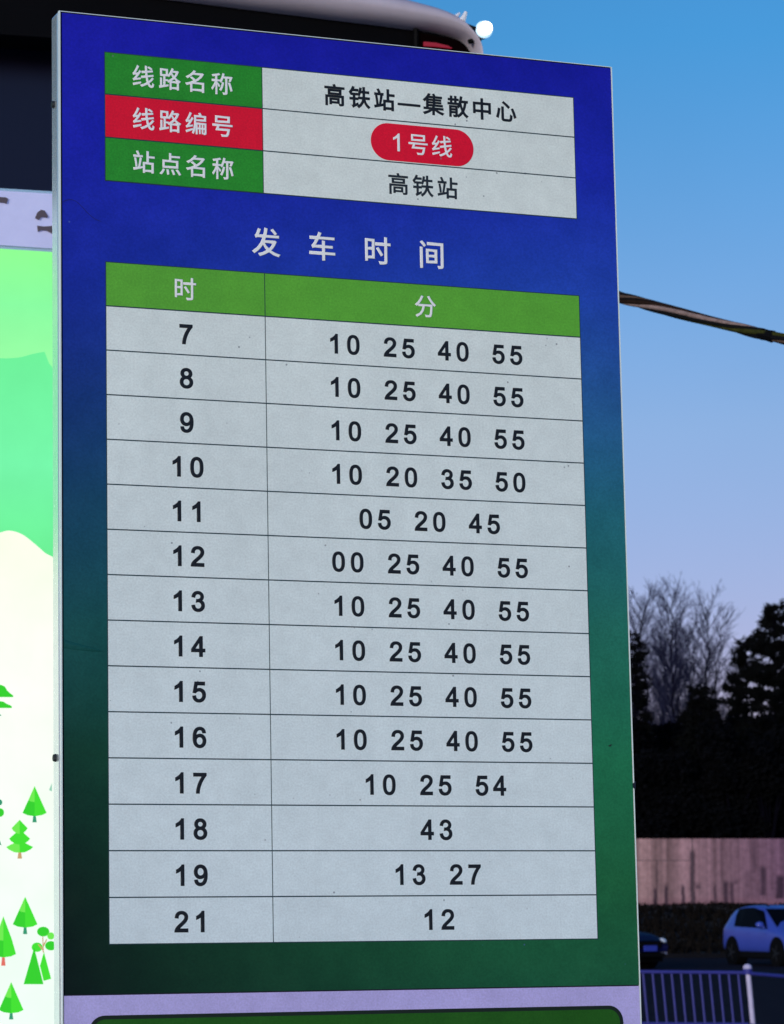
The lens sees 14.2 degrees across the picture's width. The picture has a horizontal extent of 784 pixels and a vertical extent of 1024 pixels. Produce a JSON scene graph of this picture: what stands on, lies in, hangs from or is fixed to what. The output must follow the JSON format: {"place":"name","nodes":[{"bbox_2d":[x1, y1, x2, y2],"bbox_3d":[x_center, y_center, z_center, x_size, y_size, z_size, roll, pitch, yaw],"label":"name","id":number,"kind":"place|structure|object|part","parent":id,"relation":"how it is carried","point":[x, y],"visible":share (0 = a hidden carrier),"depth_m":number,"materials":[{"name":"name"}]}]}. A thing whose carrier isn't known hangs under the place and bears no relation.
{"place":"outdoors","nodes":[
{"label":"outdoors","id":0,"kind":"place"},
{"bbox_2d":[410,0,783,718],"label":"sky","id":1,"kind":"structure","parent":0,"point":[698,85],"materials":[{"name":"blue"}]},
{"bbox_2d":[639,904,741,952],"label":"bank","id":2,"kind":"structure","parent":0,"point":[719,906],"depth_m":106.04,"materials":[{"name":"soil"}]},
{"bbox_2d":[638,901,781,952],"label":"scrub","id":3,"kind":"object","parent":2,"relation":"on","point":[696,930],"visible":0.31,"depth_m":103.10,"materials":[{"name":"green plant"}]},
{"bbox_2d":[640,958,783,1023],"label":"road","id":4,"kind":"structure","parent":0,"point":[768,997],"depth_m":57.26,"materials":[{"name":"grey asphalt"}]},
{"bbox_2d":[639,931,667,968],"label":"parked car","id":5,"kind":"object","parent":4,"relation":"on","point":[653,949],"visible":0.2,"depth_m":77.91,"materials":[{"name":"blue paint"}]},
{"bbox_2d":[723,903,783,966],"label":"parked suv","id":6,"kind":"object","parent":4,"relation":"on","point":[756,931],"visible":1,"depth_m":82.67,"materials":[{"name":"blue paint"}]},
{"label":"side window","id":7,"kind":"part","parent":6,"relation":"part of","materials":[{"name":"black glass"}]},
{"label":"side window","id":8,"kind":"part","parent":6,"relation":"part of","materials":[{"name":"black glass"}]},
{"label":"wood floor","id":9,"kind":"structure","parent":0,"visible":0},
{"bbox_2d":[629,629,655,764],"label":"conifer tree","id":10,"kind":"object","parent":9,"relation":"on","point":[640,685],"visible":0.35,"depth_m":120.90,"materials":[{"name":"green plant"}]},
{"bbox_2d":[632,716,661,802],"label":"evergreen bush","id":11,"kind":"object","parent":9,"relation":"on","point":[638,743],"visible":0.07,"depth_m":120.45,"materials":[{"name":"green plant"}]},
{"bbox_2d":[628,579,677,723],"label":"bare tree","id":12,"kind":"object","parent":9,"relation":"on","point":[639,624],"visible":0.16,"depth_m":132.85,"materials":[{"name":"brown plant"}]},
{"bbox_2d":[628,580,693,723],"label":"bare tree","id":13,"kind":"object","parent":9,"relation":"on","point":[649,635],"visible":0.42,"depth_m":128.88,"materials":[{"name":"brown plant"}]},
{"bbox_2d":[634,762,687,838],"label":"evergreen bush","id":14,"kind":"object","parent":9,"relation":"on","point":[641,808],"visible":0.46,"depth_m":117.78,"materials":[{"name":"green plant"}]},
{"bbox_2d":[633,603,703,723],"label":"bare tree","id":15,"kind":"object","parent":9,"relation":"on","point":[677,614],"visible":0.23,"depth_m":136.71,"materials":[{"name":"brown plant"}]},
{"bbox_2d":[647,630,704,722],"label":"bare tree","id":16,"kind":"object","parent":9,"relation":"on","point":[667,677],"visible":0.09,"depth_m":143.18,"materials":[{"name":"brown plant"}]},
{"bbox_2d":[642,616,720,719],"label":"bare tree","id":17,"kind":"object","parent":9,"relation":"on","point":[666,660],"visible":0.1,"depth_m":141.52,"materials":[{"name":"brown plant"}]},
{"bbox_2d":[639,573,725,725],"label":"bare tree","id":18,"kind":"object","parent":9,"relation":"on","point":[675,642],"visible":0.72,"depth_m":129.46,"materials":[{"name":"brown plant"}]},
{"bbox_2d":[658,607,727,718],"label":"bare tree","id":19,"kind":"object","parent":9,"relation":"on","point":[695,645],"visible":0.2,"depth_m":136.25,"materials":[{"name":"brown plant"}]},
{"bbox_2d":[653,578,743,721],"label":"bare tree","id":20,"kind":"object","parent":9,"relation":"on","point":[706,670],"visible":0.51,"depth_m":132.50,"materials":[{"name":"brown plant"}]},
{"bbox_2d":[672,683,725,838],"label":"conifer tree","id":21,"kind":"object","parent":9,"relation":"on","point":[702,706],"visible":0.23,"depth_m":120.74,"materials":[{"name":"green plant"}]},
{"bbox_2d":[658,625,743,718],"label":"bare tree","id":22,"kind":"object","parent":9,"relation":"on","point":[714,646],"visible":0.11,"depth_m":139.61,"materials":[{"name":"brown plant"}]},
{"bbox_2d":[703,607,735,717],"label":"bare tree","id":23,"kind":"object","parent":9,"relation":"on","point":[716,672],"visible":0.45,"depth_m":131.08,"materials":[{"name":"brown plant"}]},
{"bbox_2d":[710,642,750,717],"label":"bare tree","id":24,"kind":"object","parent":9,"relation":"on","point":[726,680],"visible":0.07,"depth_m":139.15,"materials":[{"name":"brown plant"}]},
{"bbox_2d":[715,631,768,738],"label":"conifer tree","id":25,"kind":"object","parent":9,"relation":"on","point":[735,681],"visible":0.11,"depth_m":126.95,"materials":[{"name":"green plant"}]},
{"bbox_2d":[728,599,783,838],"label":"conifer tree","id":26,"kind":"object","parent":9,"relation":"on","point":[770,677],"visible":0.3,"depth_m":121.82,"materials":[{"name":"green plant"}]},
{"bbox_2d":[738,709,783,838],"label":"evergreen bush","id":27,"kind":"object","parent":9,"relation":"on","point":[770,717],"visible":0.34,"depth_m":120.17,"materials":[{"name":"green plant"}]},
{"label":"pavement","id":28,"kind":"structure","parent":0,"visible":0},
{"bbox_2d":[0,188,53,1023],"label":"billboard","id":29,"kind":"object","parent":28,"relation":"on","point":[26,721],"visible":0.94,"depth_m":5.61,"materials":[{"name":"metal"}]},
{"bbox_2d":[0,0,482,190],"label":"bus shelter","id":30,"kind":"object","parent":28,"relation":"on","point":[25,94],"visible":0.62,"depth_m":7.58,"materials":[{"name":"black metal"}]},
{"bbox_2d":[456,11,491,43],"bbox_3d":[0.205,-1.182,7.669,0.100,0.076,0.065,6,-9,-39],"label":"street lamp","id":31,"kind":"object","parent":30,"relation":"on","point":[482,30],"visible":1,"depth_m":7.67,"materials":[{"name":"white glass"}]},
{"bbox_2d":[51,11,641,1023],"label":"timetable sign","id":32,"kind":"object","parent":28,"relation":"on","point":[341,693],"visible":1,"depth_m":3.21,"materials":[{"name":"metal"}]},
{"bbox_2d":[640,964,783,1023],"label":"guard rail","id":33,"kind":"object","parent":28,"relation":"on","point":[747,970],"visible":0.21,"depth_m":34.50,"materials":[{"name":"metal"}]},
{"bbox_3d":[1.697,0.358,6.751,0.700,4.201,0.240,0,-7,0],"label":"utility pole","id":34,"kind":"object","parent":28,"relation":"on","visible":0},
{"bbox_2d":[619,291,783,344],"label":"cable bundle","id":35,"kind":"object","parent":34,"relation":"attached to","point":[680,313],"visible":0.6,"depth_m":7.69,"materials":[{"name":"black plastic"}]},
{"label":"ground","id":36,"kind":"structure","parent":0,"visible":0},
{"bbox_2d":[663,953,725,957],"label":"kerb","id":37,"kind":"structure","parent":36,"relation":"on","point":[695,955],"depth_m":94.08,"materials":[{"name":"concrete"}]},
{"bbox_2d":[636,839,783,904],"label":"retaining wall","id":38,"kind":"structure","parent":36,"relation":"on","point":[678,871],"depth_m":113.27,"materials":[{"name":"concrete"}]}
]}

